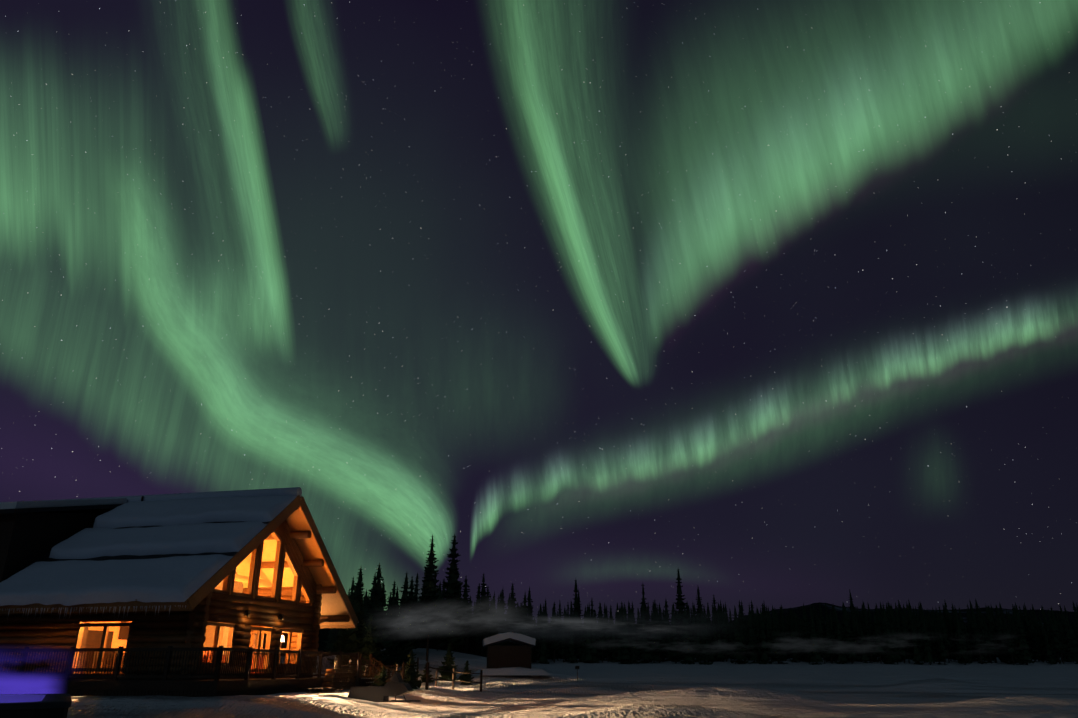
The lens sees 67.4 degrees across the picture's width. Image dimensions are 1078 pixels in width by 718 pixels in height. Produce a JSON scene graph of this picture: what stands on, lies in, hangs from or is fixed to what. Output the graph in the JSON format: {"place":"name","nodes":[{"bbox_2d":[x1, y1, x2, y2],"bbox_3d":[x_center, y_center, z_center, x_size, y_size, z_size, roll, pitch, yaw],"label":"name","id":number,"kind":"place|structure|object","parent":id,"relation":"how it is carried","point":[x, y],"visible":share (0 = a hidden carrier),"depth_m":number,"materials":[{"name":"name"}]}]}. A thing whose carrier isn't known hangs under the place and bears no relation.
{"place":"outdoors","nodes":[
{"label":"outdoors","id":0,"kind":"place"},
{"bbox_2d":[0,669,61,684],"bbox_3d":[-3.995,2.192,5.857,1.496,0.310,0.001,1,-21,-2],"label":"hot tub steam","id":1,"kind":"object","parent":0,"point":[26,680],"visible":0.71,"depth_m":5.82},
{"bbox_2d":[0,513,100,581],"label":"lodge upper storey","id":2,"kind":"object","parent":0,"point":[26,539],"visible":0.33,"depth_m":37.32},
{"bbox_2d":[0,504,122,513],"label":"lodge upper roof","id":3,"kind":"structure","parent":2,"relation":"on","point":[26,510],"depth_m":38.16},
{"bbox_2d":[0,498,126,508],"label":"roof snow","id":4,"kind":"structure","parent":0,"point":[35,504],"depth_m":38.44,"materials":[{"name":"white snow"}]},
{"bbox_2d":[74,621,129,673],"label":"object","id":5,"kind":"object","parent":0,"point":[123,635],"depth_m":39.23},
{"bbox_2d":[0,673,312,679],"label":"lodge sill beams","id":6,"kind":"structure","parent":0,"point":[155,675],"depth_m":34.55,"materials":[{"name":"brown wood"}]},
{"bbox_2d":[0,584,321,673],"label":"lodge logs","id":7,"kind":"object","parent":6,"relation":"on","point":[174,629],"visible":0.38,"depth_m":35.70,"materials":[{"name":"brown wood"}]},
{"bbox_2d":[15,508,349,623],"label":"log beams","id":8,"kind":"structure","parent":7,"relation":"on","point":[319,563],"depth_m":43.59,"materials":[{"name":"brown wood"}]},
{"bbox_2d":[17,497,300,603],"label":"lodge roof","id":9,"kind":"structure","parent":8,"relation":"on","point":[45,558],"depth_m":37.02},
{"bbox_2d":[0,487,358,622],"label":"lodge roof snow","id":10,"kind":"structure","parent":9,"relation":"on","point":[179,520],"depth_m":36.29,"materials":[{"name":"white snow"}]},
{"bbox_2d":[2,605,185,619],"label":"icicles","id":11,"kind":"object","parent":10,"relation":"hanging from","point":[90,610],"visible":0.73,"depth_m":32.78,"materials":[{"name":"ice"}]},
{"bbox_2d":[0,495,358,628],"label":"lodge barge boards","id":12,"kind":"object","parent":9,"relation":"attached to","point":[200,594],"visible":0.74,"depth_m":34.45,"materials":[{"name":"brown wood"}]},
{"bbox_2d":[286,507,352,624],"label":"roof soffit","id":13,"kind":"structure","parent":9,"relation":"attached to","point":[332,604],"depth_m":43.73,"materials":[{"name":"brown wood"}]},
{"bbox_2d":[71,530,310,671],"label":"window frames","id":14,"kind":"structure","parent":7,"relation":"in","point":[260,630],"depth_m":38.84,"materials":[{"name":"brown wood"}]},
{"bbox_2d":[75,534,304,667],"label":"window panes","id":15,"kind":"structure","parent":14,"relation":"in","point":[207,627],"depth_m":36.04,"materials":[{"name":"glass"}]},
{"bbox_2d":[245,610,283,619],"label":"wall lamps","id":16,"kind":"object","parent":7,"relation":"attached to","point":[247,612],"visible":1,"depth_m":37.65,"materials":[{"name":"black metal"}]},
{"bbox_2d":[228,520,316,606],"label":"lodge gable frame","id":17,"kind":"object","parent":7,"relation":"on","point":[291,546],"visible":0.4,"depth_m":42.10,"materials":[{"name":"brown wood"}]},
{"bbox_2d":[89,540,293,652],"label":"lodge interior","id":18,"kind":"object","parent":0,"point":[243,568],"depth_m":43.63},
{"bbox_2d":[203,572,243,654],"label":"window","id":19,"kind":"structure","parent":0,"point":[225,631],"depth_m":43.15,"materials":[{"name":"glass"}]},
{"bbox_2d":[202,651,263,672],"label":"chairs","id":20,"kind":"object","parent":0,"point":[224,660],"depth_m":39.48,"materials":[{"name":"brown wood"}]},
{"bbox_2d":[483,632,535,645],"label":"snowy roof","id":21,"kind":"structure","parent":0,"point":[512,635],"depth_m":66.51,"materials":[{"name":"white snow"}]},
{"bbox_2d":[459,613,576,632],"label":"mist","id":22,"kind":"structure","parent":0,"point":[503,621],"depth_m":66.63,"materials":[{"name":"grey"}]},
{"bbox_2d":[0,0,1077,625],"label":"sky","id":23,"kind":"structure","parent":0,"point":[769,303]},
{"bbox_2d":[398,606,718,637],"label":"mist","id":24,"kind":"structure","parent":0,"point":[587,625],"depth_m":95.33,"materials":[{"name":"grey"}]},
{"bbox_2d":[67,648,1077,717],"bbox_3d":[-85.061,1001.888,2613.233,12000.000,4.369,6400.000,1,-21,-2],"label":"snow ground","id":25,"kind":"structure","parent":0,"point":[857,689],"depth_m":45.00,"materials":[{"name":"white snow"}]},
{"bbox_2d":[0,693,71,709],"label":"hot tub","id":26,"kind":"object","parent":25,"relation":"on","point":[31,701],"visible":0.83,"depth_m":4.96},
{"bbox_2d":[0,677,371,696],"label":"deck","id":27,"kind":"structure","parent":25,"relation":"on","point":[181,688],"depth_m":31.34,"materials":[{"name":"brown wood"}]},
{"bbox_2d":[0,646,359,680],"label":"deck railing","id":28,"kind":"object","parent":27,"relation":"on","point":[169,650],"visible":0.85,"depth_m":32.01,"materials":[{"name":"brown wood"}]},
{"bbox_2d":[320,669,355,690],"bbox_3d":[-9.503,15.375,38.776,0.500,0.972,3.057,-5,-21,12],"label":"firewood","id":29,"kind":"object","parent":25,"relation":"on","point":[338,678],"visible":0.92,"depth_m":38.14,"materials":[{"name":"brown wood"}]},
{"bbox_2d":[306,668,400,692],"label":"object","id":30,"kind":"object","parent":25,"relation":"on","point":[331,689],"visible":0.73,"depth_m":33.63,"materials":[{"name":"brown wood"}]},
{"bbox_2d":[360,654,395,685],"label":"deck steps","id":31,"kind":"structure","parent":25,"relation":"on","point":[375,668],"depth_m":41.84,"materials":[{"name":"brown wood"}]},
{"bbox_2d":[348,673,420,702],"bbox_3d":[-6.457,13.571,33.432,3.000,1.130,1.020,-7,-22,17],"label":"snowmobile","id":32,"kind":"object","parent":25,"relation":"on","point":[396,685],"visible":0.96,"depth_m":33.18},
{"bbox_2d":[334,657,482,691],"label":"yard fence","id":33,"kind":"object","parent":25,"relation":"on","point":[358,676],"visible":0.54,"depth_m":43.77,"materials":[{"name":"brown wood"}]},
{"bbox_2d":[330,534,532,688],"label":"spruces","id":34,"kind":"object","parent":25,"relation":"on","point":[374,631],"visible":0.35,"depth_m":70.32,"materials":[{"name":"green plant"}]},
{"bbox_2d":[486,645,531,675],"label":"shed walls","id":35,"kind":"structure","parent":25,"relation":"on","point":[502,656],"depth_m":66.30,"materials":[{"name":"brown wood"}]},
{"bbox_2d":[483,638,534,646],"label":"shed roof","id":36,"kind":"structure","parent":35,"relation":"on","point":[516,641],"depth_m":66.51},
{"bbox_2d":[471,667,550,675],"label":"snowbank","id":37,"kind":"object","parent":25,"relation":"on","point":[511,671],"visible":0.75,"depth_m":64.32,"materials":[{"name":"white snow"}]},
{"bbox_2d":[255,623,1076,656],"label":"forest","id":38,"kind":"object","parent":25,"relation":"on","point":[323,635],"depth_m":140.73,"materials":[{"name":"plant"}]},
{"bbox_2d":[324,569,1077,664],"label":"spruce forest","id":39,"kind":"object","parent":25,"relation":"on","point":[1025,639],"visible":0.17,"depth_m":105.51,"materials":[{"name":"green plant"}]},
{"bbox_2d":[535,630,778,643],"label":"mist","id":40,"kind":"structure","parent":0,"point":[618,634],"depth_m":98.73,"materials":[{"name":"grey"}]},
{"bbox_2d":[729,602,1075,625],"bbox_3d":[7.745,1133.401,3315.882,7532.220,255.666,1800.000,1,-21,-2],"label":"distant hills","id":41,"kind":"structure","parent":0,"point":[839,612],"depth_m":3059.96,"materials":[{"name":"plant"}]}
]}

